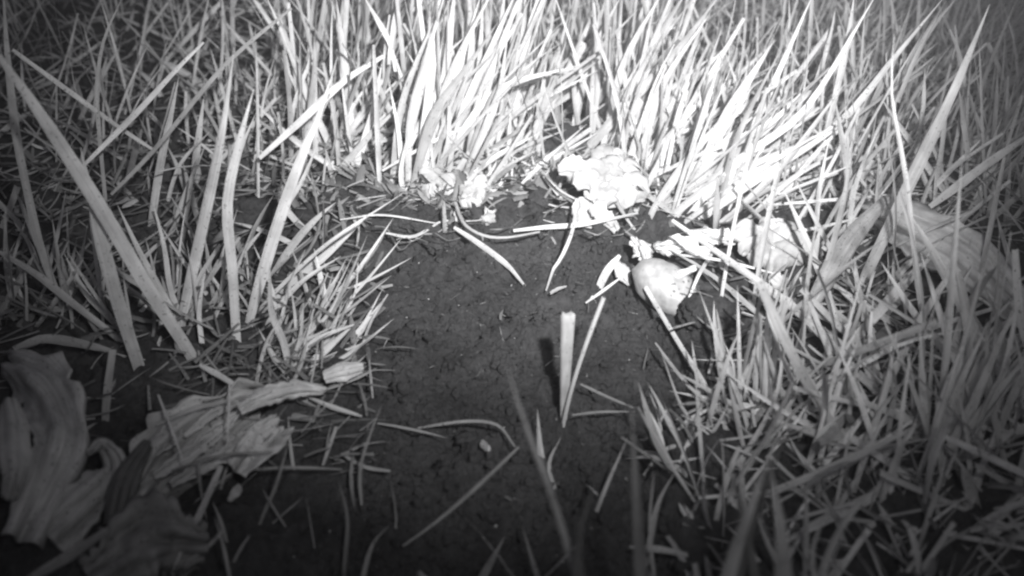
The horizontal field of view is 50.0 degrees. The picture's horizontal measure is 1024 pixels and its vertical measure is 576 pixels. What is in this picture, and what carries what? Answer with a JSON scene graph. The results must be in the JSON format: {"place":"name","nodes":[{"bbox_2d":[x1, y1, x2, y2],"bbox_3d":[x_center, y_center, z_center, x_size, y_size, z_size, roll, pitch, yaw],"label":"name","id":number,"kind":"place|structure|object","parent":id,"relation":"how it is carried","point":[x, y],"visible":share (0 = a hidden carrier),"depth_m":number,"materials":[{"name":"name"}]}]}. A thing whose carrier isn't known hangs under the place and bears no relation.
{"place":"outdoors","nodes":[
{"label":"outdoors","id":0,"kind":"place"},
{"bbox_2d":[186,0,799,155],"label":"grass","id":1,"kind":"structure","parent":0,"point":[365,40],"depth_m":0.65,"materials":[{"name":"plant"}]},
{"bbox_2d":[0,0,1023,221],"bbox_3d":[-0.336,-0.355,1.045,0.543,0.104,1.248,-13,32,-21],"label":"grass","id":2,"kind":"structure","parent":0,"point":[143,48],"depth_m":0.66,"materials":[{"name":"plant"}]},
{"bbox_2d":[0,0,1023,575],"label":"ground","id":3,"kind":"structure","parent":0,"point":[266,548],"depth_m":0.43,"materials":[{"name":"soil"}]},
{"bbox_2d":[1,349,90,549],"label":"withered leaf","id":4,"kind":"object","parent":3,"relation":"on","point":[49,394],"visible":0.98,"depth_m":0.35,"materials":[{"name":"plant"}]},
{"bbox_2d":[0,397,31,500],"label":"withered leaf","id":5,"kind":"object","parent":4,"relation":"on","point":[15,453],"visible":1,"depth_m":0.33,"materials":[{"name":"plant"}]},
{"bbox_2d":[29,291,85,331],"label":"twig","id":6,"kind":"object","parent":3,"relation":"on","point":[50,310],"visible":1,"depth_m":0.45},
{"bbox_2d":[13,334,109,351],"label":"straw","id":7,"kind":"object","parent":3,"relation":"on","point":[63,340],"visible":0.97,"depth_m":0.43,"materials":[{"name":"plant"}]},
{"bbox_2d":[28,527,109,575],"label":"straw","id":8,"kind":"object","parent":3,"relation":"on","point":[68,555],"visible":1,"depth_m":0.32,"materials":[{"name":"plant"}]},
{"bbox_2d":[28,438,125,550],"bbox_3d":[-0.135,0.066,0.350,0.017,0.022,0.039,11,32,18],"label":"withered leaf","id":9,"kind":"object","parent":3,"relation":"on","point":[79,512],"visible":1,"depth_m":0.34,"materials":[{"name":"plant"}]},
{"bbox_2d":[12,48,158,153],"bbox_3d":[-0.192,-0.083,0.497,0.003,0.068,0.062,20,36,31],"label":"straw","id":10,"kind":"object","parent":3,"relation":"on","point":[69,91],"visible":0.94,"depth_m":0.49,"materials":[{"name":"plant"}]},
{"bbox_2d":[0,0,207,370],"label":"grass tuft","id":11,"kind":"object","parent":3,"relation":"on","point":[103,220],"visible":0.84,"depth_m":0.42,"materials":[{"name":"plant"}]},
{"bbox_2d":[94,1,120,204],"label":"straw","id":12,"kind":"object","parent":3,"relation":"on","point":[97,105],"visible":0.94,"depth_m":0.50,"materials":[{"name":"plant"}]},
{"bbox_2d":[102,349,116,421],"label":"straw","id":13,"kind":"object","parent":3,"relation":"on","point":[106,399],"visible":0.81,"depth_m":0.40,"materials":[{"name":"plant"}]},
{"bbox_2d":[103,439,152,524],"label":"withered leaf","id":14,"kind":"object","parent":3,"relation":"on","point":[125,483],"visible":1,"depth_m":0.34,"materials":[{"name":"plant"}]},
{"bbox_2d":[82,42,203,164],"bbox_3d":[-0.164,-0.083,0.490,0.002,0.036,0.075,18,35,29],"label":"straw","id":15,"kind":"object","parent":3,"relation":"on","point":[139,109],"visible":0.96,"depth_m":0.49,"materials":[{"name":"plant"}]},
{"bbox_2d":[77,487,209,575],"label":"withered leaf","id":16,"kind":"object","parent":3,"relation":"on","point":[153,531],"visible":1,"depth_m":0.33,"materials":[{"name":"plant"}]},
{"bbox_2d":[0,112,358,343],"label":"grass","id":17,"kind":"structure","parent":3,"relation":"on","point":[16,284],"depth_m":0.49,"materials":[{"name":"plant"}]},
{"bbox_2d":[0,163,385,446],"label":"leaf litter","id":18,"kind":"object","parent":3,"relation":"on","point":[64,324],"visible":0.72,"depth_m":0.45,"materials":[{"name":"plant"}]},
{"bbox_2d":[172,465,222,570],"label":"straw","id":19,"kind":"object","parent":3,"relation":"on","point":[198,516],"visible":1,"depth_m":0.35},
{"bbox_2d":[110,7,291,194],"bbox_3d":[-0.140,-0.087,0.499,0.005,0.056,0.114,20,35,31],"label":"straw","id":20,"kind":"object","parent":3,"relation":"on","point":[198,95],"visible":0.98,"depth_m":0.50,"materials":[{"name":"plant"}]},
{"bbox_2d":[129,377,282,497],"bbox_3d":[-0.105,0.056,0.379,0.066,0.031,0.037,-19,35,-29],"label":"withered leaf","id":21,"kind":"object","parent":3,"relation":"on","point":[196,435],"visible":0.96,"depth_m":0.37,"materials":[{"name":"plant"}]},
{"bbox_2d":[157,394,184,464],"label":"straw","id":22,"kind":"object","parent":21,"relation":"on","point":[167,418],"visible":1,"depth_m":0.36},
{"bbox_2d":[157,399,235,424],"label":"straw","id":23,"kind":"object","parent":21,"relation":"on","point":[192,410],"visible":1,"depth_m":0.37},
{"bbox_2d":[171,451,272,470],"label":"straw","id":24,"kind":"object","parent":21,"relation":"on","point":[224,455],"visible":1,"depth_m":0.35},
{"bbox_2d":[193,323,239,363],"bbox_3d":[-0.113,0.021,0.421,0.018,0.015,0.007,0,30,0],"label":"stick","id":25,"kind":"object","parent":3,"relation":"on","point":[208,350],"visible":1,"depth_m":0.42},
{"bbox_2d":[199,363,233,384],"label":"straw","id":26,"kind":"object","parent":3,"relation":"on","point":[217,374],"visible":1,"depth_m":0.40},
{"bbox_2d":[122,30,330,346],"bbox_3d":[-0.144,-0.059,0.487,0.093,0.132,0.168,-13,32,-21],"label":"grass tuft","id":27,"kind":"object","parent":3,"relation":"on","point":[193,267],"visible":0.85,"depth_m":0.45,"materials":[{"name":"plant"}]},
{"bbox_2d":[217,195,287,240],"bbox_3d":[-0.125,-0.033,0.529,0.034,0.023,0.030,0,30,0],"label":"soil clod","id":28,"kind":"object","parent":3,"relation":"on","point":[251,207],"visible":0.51,"depth_m":0.52,"materials":[{"name":"soil"}]},
{"bbox_2d":[227,414,294,477],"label":"withered leaf","id":29,"kind":"object","parent":3,"relation":"on","point":[256,435],"visible":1,"depth_m":0.37,"materials":[{"name":"plant"}]},
{"bbox_2d":[148,335,390,507],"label":"leaf litter","id":30,"kind":"object","parent":3,"relation":"on","point":[301,374],"visible":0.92,"depth_m":0.41,"materials":[{"name":"plant"}]},
{"bbox_2d":[236,379,326,415],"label":"withered leaf","id":31,"kind":"object","parent":3,"relation":"on","point":[272,394],"visible":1,"depth_m":0.38,"materials":[{"name":"plant"}]},
{"bbox_2d":[256,466,341,470],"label":"straw","id":32,"kind":"object","parent":3,"relation":"on","point":[294,467],"visible":1,"depth_m":0.36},
{"bbox_2d":[292,202,326,230],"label":"soil clod","id":33,"kind":"object","parent":3,"relation":"on","point":[309,214],"visible":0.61,"depth_m":0.54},
{"bbox_2d":[194,332,445,500],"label":"leaf litter","id":34,"kind":"object","parent":3,"relation":"on","point":[225,476],"visible":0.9,"depth_m":0.40,"materials":[{"name":"plant"}]},
{"bbox_2d":[258,55,384,159],"bbox_3d":[-0.096,-0.092,0.555,0.004,0.034,0.082,26,39,37],"label":"straw","id":35,"kind":"object","parent":3,"relation":"on","point":[308,113],"visible":0.96,"depth_m":0.55,"materials":[{"name":"white plant"}]},
{"bbox_2d":[240,193,408,381],"bbox_3d":[-0.083,-0.002,0.451,0.079,0.066,0.092,0,30,0],"label":"grass tuft","id":36,"kind":"object","parent":3,"relation":"on","point":[299,280],"visible":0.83,"depth_m":0.45,"materials":[{"name":"plant"}]},
{"bbox_2d":[308,397,361,416],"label":"straw","id":37,"kind":"object","parent":3,"relation":"on","point":[333,407],"visible":1,"depth_m":0.40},
{"bbox_2d":[327,217,357,239],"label":"soil clod","id":38,"kind":"object","parent":3,"relation":"on","point":[331,224],"visible":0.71,"depth_m":0.52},
{"bbox_2d":[322,362,363,383],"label":"withered leaf","id":39,"kind":"object","parent":3,"relation":"on","point":[342,372],"visible":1,"depth_m":0.41,"materials":[{"name":"plant"}]},
{"bbox_2d":[329,187,362,216],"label":"soil clod","id":40,"kind":"object","parent":3,"relation":"on","point":[343,193],"visible":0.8,"depth_m":0.54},
{"bbox_2d":[253,0,446,200],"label":"grass tuft","id":41,"kind":"object","parent":3,"relation":"on","point":[350,121],"visible":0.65,"depth_m":0.59,"materials":[{"name":"plant"}]},
{"bbox_2d":[366,217,395,235],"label":"soil clod","id":42,"kind":"object","parent":3,"relation":"on","point":[385,221],"visible":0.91,"depth_m":0.53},
{"bbox_2d":[258,408,504,575],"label":"grass tuft","id":43,"kind":"object","parent":3,"relation":"on","point":[487,568],"visible":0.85,"depth_m":0.35,"materials":[{"name":"plant"}]},
{"bbox_2d":[372,203,418,226],"bbox_3d":[-0.058,-0.034,0.538,0.026,0.014,0.020,0,30,0],"label":"soil clod","id":44,"kind":"object","parent":3,"relation":"on","point":[410,212],"visible":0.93,"depth_m":0.53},
{"bbox_2d":[391,212,412,234],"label":"soil clod","id":45,"kind":"object","parent":3,"relation":"on","point":[400,229],"visible":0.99,"depth_m":0.53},
{"bbox_2d":[389,326,414,344],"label":"soil clod","id":46,"kind":"object","parent":3,"relation":"on","point":[405,330],"visible":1,"depth_m":0.46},
{"bbox_2d":[398,391,419,404],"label":"soil clod","id":47,"kind":"object","parent":3,"relation":"on","point":[412,396],"visible":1,"depth_m":0.42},
{"bbox_2d":[405,318,426,331],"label":"soil clod","id":48,"kind":"object","parent":3,"relation":"on","point":[414,325],"visible":1,"depth_m":0.47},
{"bbox_2d":[413,208,442,239],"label":"soil clod","id":49,"kind":"object","parent":3,"relation":"on","point":[424,215],"visible":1,"depth_m":0.53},
{"bbox_2d":[422,230,448,254],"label":"soil clod","id":50,"kind":"object","parent":3,"relation":"on","point":[438,241],"visible":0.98,"depth_m":0.53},
{"bbox_2d":[419,166,455,199],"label":"white flower","id":51,"kind":"object","parent":3,"relation":"on","point":[431,175],"visible":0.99,"depth_m":0.56,"materials":[{"name":"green plant"}]},
{"bbox_2d":[382,112,499,170],"bbox_3d":[-0.036,-0.076,0.574,0.071,0.019,0.002,-16,34,-26],"label":"straw","id":52,"kind":"object","parent":3,"relation":"on","point":[434,141],"visible":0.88,"depth_m":0.57,"materials":[{"name":"white plant"}]},
{"bbox_2d":[274,108,617,220],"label":"leaf litter","id":53,"kind":"object","parent":3,"relation":"on","point":[461,178],"visible":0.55,"depth_m":0.56,"materials":[{"name":"plant"}]},
{"bbox_2d":[447,219,472,247],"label":"soil clod","id":54,"kind":"object","parent":3,"relation":"on","point":[454,235],"visible":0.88,"depth_m":0.53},
{"bbox_2d":[402,447,518,546],"bbox_3d":[-0.014,0.068,0.356,0.006,0.009,0.054,24,38,35],"label":"straw","id":55,"kind":"object","parent":3,"relation":"on","point":[472,490],"visible":1,"depth_m":0.35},
{"bbox_2d":[453,431,477,446],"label":"soil clod","id":56,"kind":"object","parent":3,"relation":"on","point":[462,438],"visible":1,"depth_m":0.40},
{"bbox_2d":[418,420,515,446],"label":"straw","id":57,"kind":"object","parent":3,"relation":"on","point":[473,421],"visible":1,"depth_m":0.40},
{"bbox_2d":[458,174,487,208],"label":"white flower","id":58,"kind":"object","parent":3,"relation":"on","point":[474,190],"visible":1,"depth_m":0.55,"materials":[{"name":"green plant"}]},
{"bbox_2d":[463,202,487,225],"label":"soil clod","id":59,"kind":"object","parent":3,"relation":"on","point":[477,212],"visible":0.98,"depth_m":0.54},
{"bbox_2d":[453,226,523,284],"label":"straw","id":60,"kind":"object","parent":3,"relation":"on","point":[492,253],"visible":1,"depth_m":0.51,"materials":[{"name":"white plant"}]},
{"bbox_2d":[477,219,504,241],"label":"soil clod","id":61,"kind":"object","parent":3,"relation":"on","point":[486,230],"visible":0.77,"depth_m":0.54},
{"bbox_2d":[479,206,496,225],"bbox_3d":[-0.012,-0.035,0.540,0.009,0.014,0.008,0,30,0],"label":"petal","id":62,"kind":"object","parent":61,"relation":"on","point":[488,217],"visible":1,"depth_m":0.54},
{"bbox_2d":[495,206,514,225],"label":"soil clod","id":63,"kind":"object","parent":61,"relation":"on","point":[505,218],"visible":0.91,"depth_m":0.54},
{"bbox_2d":[454,201,539,238],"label":"straw","id":64,"kind":"object","parent":3,"relation":"on","point":[475,231],"visible":1,"depth_m":0.52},
{"bbox_2d":[367,0,637,195],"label":"grass tuft","id":65,"kind":"object","parent":3,"relation":"on","point":[431,122],"visible":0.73,"depth_m":0.57,"materials":[{"name":"plant"}]},
{"bbox_2d":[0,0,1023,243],"bbox_3d":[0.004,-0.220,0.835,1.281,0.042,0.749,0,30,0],"label":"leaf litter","id":66,"kind":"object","parent":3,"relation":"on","point":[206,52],"visible":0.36,"depth_m":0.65,"materials":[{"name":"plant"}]},
{"bbox_2d":[0,61,1023,363],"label":"leaf litter","id":67,"kind":"object","parent":3,"relation":"on","point":[22,321],"visible":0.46,"depth_m":0.53,"materials":[{"name":"plant"}]},
{"bbox_2d":[500,213,527,233],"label":"soil clod","id":68,"kind":"object","parent":3,"relation":"on","point":[522,222],"visible":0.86,"depth_m":0.54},
{"bbox_2d":[367,239,702,512],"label":"straw fragments","id":69,"kind":"object","parent":3,"relation":"on","point":[500,318],"visible":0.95,"depth_m":0.46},
{"bbox_2d":[437,0,634,191],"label":"grass tuft","id":70,"kind":"object","parent":3,"relation":"on","point":[512,148],"visible":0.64,"depth_m":0.59,"materials":[{"name":"plant"}]},
{"bbox_2d":[527,211,550,235],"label":"soil clod","id":71,"kind":"object","parent":3,"relation":"on","point":[536,220],"visible":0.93,"depth_m":0.54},
{"bbox_2d":[525,186,554,209],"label":"soil clod","id":72,"kind":"object","parent":3,"relation":"on","point":[536,198],"visible":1,"depth_m":0.56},
{"bbox_2d":[540,209,577,239],"bbox_3d":[0.023,-0.030,0.542,0.020,0.018,0.019,8,31,13],"label":"soil clod","id":73,"kind":"object","parent":3,"relation":"on","point":[558,216],"visible":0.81,"depth_m":0.54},
{"bbox_2d":[532,123,589,157],"bbox_3d":[0.029,-0.078,0.608,0.034,0.027,0.033,-18,35,-28],"label":"soil clod","id":74,"kind":"object","parent":3,"relation":"on","point":[551,143],"visible":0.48,"depth_m":0.60,"materials":[{"name":"soil"}]},
{"bbox_2d":[546,202,577,290],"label":"straw","id":75,"kind":"object","parent":3,"relation":"on","point":[566,244],"visible":1,"depth_m":0.50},
{"bbox_2d":[560,311,574,421],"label":"cut stalk","id":76,"kind":"object","parent":3,"relation":"on","point":[567,324],"visible":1,"depth_m":0.40,"materials":[{"name":"white plant"}]},
{"bbox_2d":[513,212,637,231],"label":"straw","id":77,"kind":"object","parent":3,"relation":"on","point":[568,225],"visible":0.97,"depth_m":0.53,"materials":[{"name":"white plant"}]},
{"bbox_2d":[571,197,593,228],"bbox_3d":[0.035,-0.037,0.535,0.012,0.015,0.012,5,30,8],"label":"petal","id":78,"kind":"object","parent":3,"relation":"on","point":[583,207],"visible":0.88,"depth_m":0.53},
{"bbox_2d":[562,297,604,427],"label":"straw","id":79,"kind":"object","parent":3,"relation":"on","point":[592,326],"visible":0.91,"depth_m":0.40,"materials":[{"name":"plant"}]},
{"bbox_2d":[507,366,675,575],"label":"grass tuft","id":80,"kind":"object","parent":3,"relation":"on","point":[643,558],"visible":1,"depth_m":0.27,"materials":[{"name":"plant"}]},
{"bbox_2d":[586,215,621,246],"bbox_3d":[0.045,-0.028,0.538,0.021,0.019,0.022,0,30,0],"label":"soil clod","id":81,"kind":"object","parent":3,"relation":"on","point":[598,228],"visible":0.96,"depth_m":0.53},
{"bbox_2d":[588,199,619,234],"bbox_3d":[0.044,-0.034,0.528,0.015,0.014,0.013,0,30,0],"label":"petal","id":82,"kind":"object","parent":81,"relation":"on","point":[597,209],"visible":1,"depth_m":0.53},
{"bbox_2d":[557,143,650,229],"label":"white flower","id":83,"kind":"object","parent":3,"relation":"on","point":[610,176],"visible":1,"depth_m":0.53,"materials":[{"name":"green plant"}]},
{"bbox_2d":[591,254,620,302],"bbox_3d":[0.041,-0.004,0.485,0.005,0.011,0.028,14,33,23],"label":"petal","id":84,"kind":"object","parent":3,"relation":"on","point":[606,272],"visible":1,"depth_m":0.49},
{"bbox_2d":[198,425,1023,575],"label":"grass","id":85,"kind":"structure","parent":3,"relation":"on","point":[929,565],"depth_m":0.33,"materials":[{"name":"plant"}]},
{"bbox_2d":[614,261,631,285],"bbox_3d":[0.049,-0.006,0.491,0.009,0.010,0.008,0,30,0],"label":"petal","id":86,"kind":"object","parent":3,"relation":"on","point":[622,269],"visible":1,"depth_m":0.49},
{"bbox_2d":[616,95,652,137],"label":"grass tuft","id":87,"kind":"object","parent":3,"relation":"on","point":[639,110],"visible":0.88,"depth_m":0.59,"materials":[{"name":"white plant"}]},
{"bbox_2d":[628,236,654,260],"bbox_3d":[0.059,-0.015,0.493,0.010,0.013,0.020,-14,33,-22],"label":"leaf scrap","id":88,"kind":"object","parent":3,"relation":"on","point":[642,249],"visible":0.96,"depth_m":0.49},
{"bbox_2d":[632,258,696,316],"bbox_3d":[0.067,0.000,0.476,0.029,0.024,0.024,0,30,0],"label":"pebble","id":89,"kind":"object","parent":3,"relation":"on","point":[669,290],"visible":0.91,"depth_m":0.47,"materials":[{"name":"stone"}]},
{"bbox_2d":[541,0,813,203],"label":"grass tuft","id":90,"kind":"object","parent":3,"relation":"on","point":[679,113],"visible":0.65,"depth_m":0.60,"materials":[{"name":"plant"}]},
{"bbox_2d":[625,346,729,496],"bbox_3d":[0.065,0.045,0.397,0.039,0.049,0.081,13,32,21],"label":"grass tuft","id":91,"kind":"object","parent":3,"relation":"on","point":[657,428],"visible":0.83,"depth_m":0.39,"materials":[{"name":"plant"}]},
{"bbox_2d":[655,342,704,400],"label":"straw","id":92,"kind":"object","parent":3,"relation":"on","point":[690,387],"visible":0.96,"depth_m":0.41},
{"bbox_2d":[653,233,710,257],"bbox_3d":[0.075,-0.018,0.483,0.025,0.012,0.011,0,30,0],"label":"leaf scrap","id":93,"kind":"object","parent":3,"relation":"on","point":[678,243],"visible":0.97,"depth_m":0.48,"materials":[{"name":"plant"}]},
{"bbox_2d":[644,286,720,416],"bbox_3d":[0.069,0.029,0.436,0.004,0.022,0.087,-8,31,-13],"label":"straw","id":94,"kind":"object","parent":3,"relation":"on","point":[671,331],"visible":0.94,"depth_m":0.45,"materials":[{"name":"plant"}]},
{"bbox_2d":[677,289,742,332],"bbox_3d":[0.083,0.010,0.459,0.027,0.019,0.023,0,30,0],"label":"soil clod","id":95,"kind":"object","parent":3,"relation":"on","point":[691,308],"visible":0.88,"depth_m":0.45,"materials":[{"name":"soil"}]},
{"bbox_2d":[689,226,737,246],"bbox_3d":[0.092,-0.023,0.491,0.026,0.010,0.011,0,30,0],"label":"leaf scrap","id":96,"kind":"object","parent":3,"relation":"on","point":[713,237],"visible":0.81,"depth_m":0.49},
{"bbox_2d":[672,253,772,273],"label":"straw","id":97,"kind":"object","parent":3,"relation":"on","point":[713,259],"visible":0.84,"depth_m":0.47,"materials":[{"name":"white plant"}]},
{"bbox_2d":[699,225,848,442],"bbox_3d":[0.104,0.009,0.435,0.039,0.068,0.134,13,32,21],"label":"grass tuft","id":98,"kind":"object","parent":3,"relation":"on","point":[757,362],"visible":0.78,"depth_m":0.41,"materials":[{"name":"plant"}]},
{"bbox_2d":[733,216,823,278],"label":"white flower","id":99,"kind":"object","parent":3,"relation":"on","point":[748,233],"visible":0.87,"depth_m":0.48,"materials":[{"name":"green plant"}]},
{"bbox_2d":[768,271,790,291],"bbox_3d":[0.114,-0.003,0.467,0.011,0.010,0.005,0,30,0],"label":"petal","id":100,"kind":"object","parent":3,"relation":"on","point":[776,280],"visible":0.7,"depth_m":0.47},
{"bbox_2d":[634,0,941,225],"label":"grass tuft","id":101,"kind":"object","parent":3,"relation":"on","point":[761,170],"visible":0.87,"depth_m":0.54,"materials":[{"name":"plant"}]},
{"bbox_2d":[770,265,816,299],"bbox_3d":[0.125,-0.003,0.483,0.022,0.015,0.020,0,30,0],"label":"soil clod","id":102,"kind":"object","parent":3,"relation":"on","point":[797,269],"visible":0.41,"depth_m":0.48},
{"bbox_2d":[671,219,922,438],"bbox_3d":[0.114,0.022,0.422,0.009,0.058,0.139,-23,37,-34],"label":"straw","id":103,"kind":"object","parent":3,"relation":"on","point":[868,383],"visible":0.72,"depth_m":0.43,"materials":[{"name":"plant"}]},
{"bbox_2d":[721,411,886,575],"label":"grass tuft","id":104,"kind":"object","parent":3,"relation":"on","point":[741,554],"visible":1,"depth_m":0.27,"materials":[{"name":"plant"}]},
{"bbox_2d":[621,67,1023,575],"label":"grass","id":105,"kind":"structure","parent":3,"relation":"on","point":[821,399],"depth_m":0.39,"materials":[{"name":"plant"}]},
{"bbox_2d":[629,446,1023,575],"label":"grass","id":106,"kind":"structure","parent":3,"relation":"on","point":[971,489],"depth_m":0.34,"materials":[{"name":"plant"}]},
{"bbox_2d":[773,192,917,205],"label":"straw","id":107,"kind":"object","parent":3,"relation":"on","point":[827,200],"visible":0.68,"depth_m":0.52,"materials":[{"name":"white plant"}]},
{"bbox_2d":[671,203,1021,479],"bbox_3d":[0.140,0.013,0.428,0.171,0.067,0.136,-19,35,-30],"label":"grass tuft","id":108,"kind":"object","parent":3,"relation":"on","point":[823,313],"visible":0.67,"depth_m":0.40,"materials":[{"name":"plant"}]},
{"bbox_2d":[807,195,890,316],"bbox_3d":[0.141,-0.014,0.464,0.009,0.028,0.076,19,35,30],"label":"broad leaf","id":109,"kind":"object","parent":3,"relation":"on","point":[853,235],"visible":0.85,"depth_m":0.46,"materials":[{"name":"plant"}]},
{"bbox_2d":[775,4,1023,292],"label":"grass tuft","id":110,"kind":"object","parent":3,"relation":"on","point":[915,170],"visible":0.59,"depth_m":0.52,"materials":[{"name":"plant"}]},
{"bbox_2d":[851,41,1023,504],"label":"grass tuft","id":111,"kind":"object","parent":3,"relation":"on","point":[965,398],"visible":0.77,"depth_m":0.38,"materials":[{"name":"plant"}]},
{"bbox_2d":[861,197,1023,327],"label":"broad leaf","id":112,"kind":"object","parent":3,"relation":"on","point":[925,216],"visible":0.56,"depth_m":0.46,"materials":[{"name":"plant"}]},
{"bbox_2d":[928,136,1023,208],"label":"straw","id":113,"kind":"object","parent":3,"relation":"on","point":[978,170],"visible":0.97,"depth_m":0.51,"materials":[{"name":"plant"}]},
{"bbox_2d":[499,0,1023,223],"bbox_3d":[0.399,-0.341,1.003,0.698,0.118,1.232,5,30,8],"label":"grass","id":114,"kind":"structure","parent":0,"point":[901,39],"depth_m":0.62,"materials":[{"name":"plant"}]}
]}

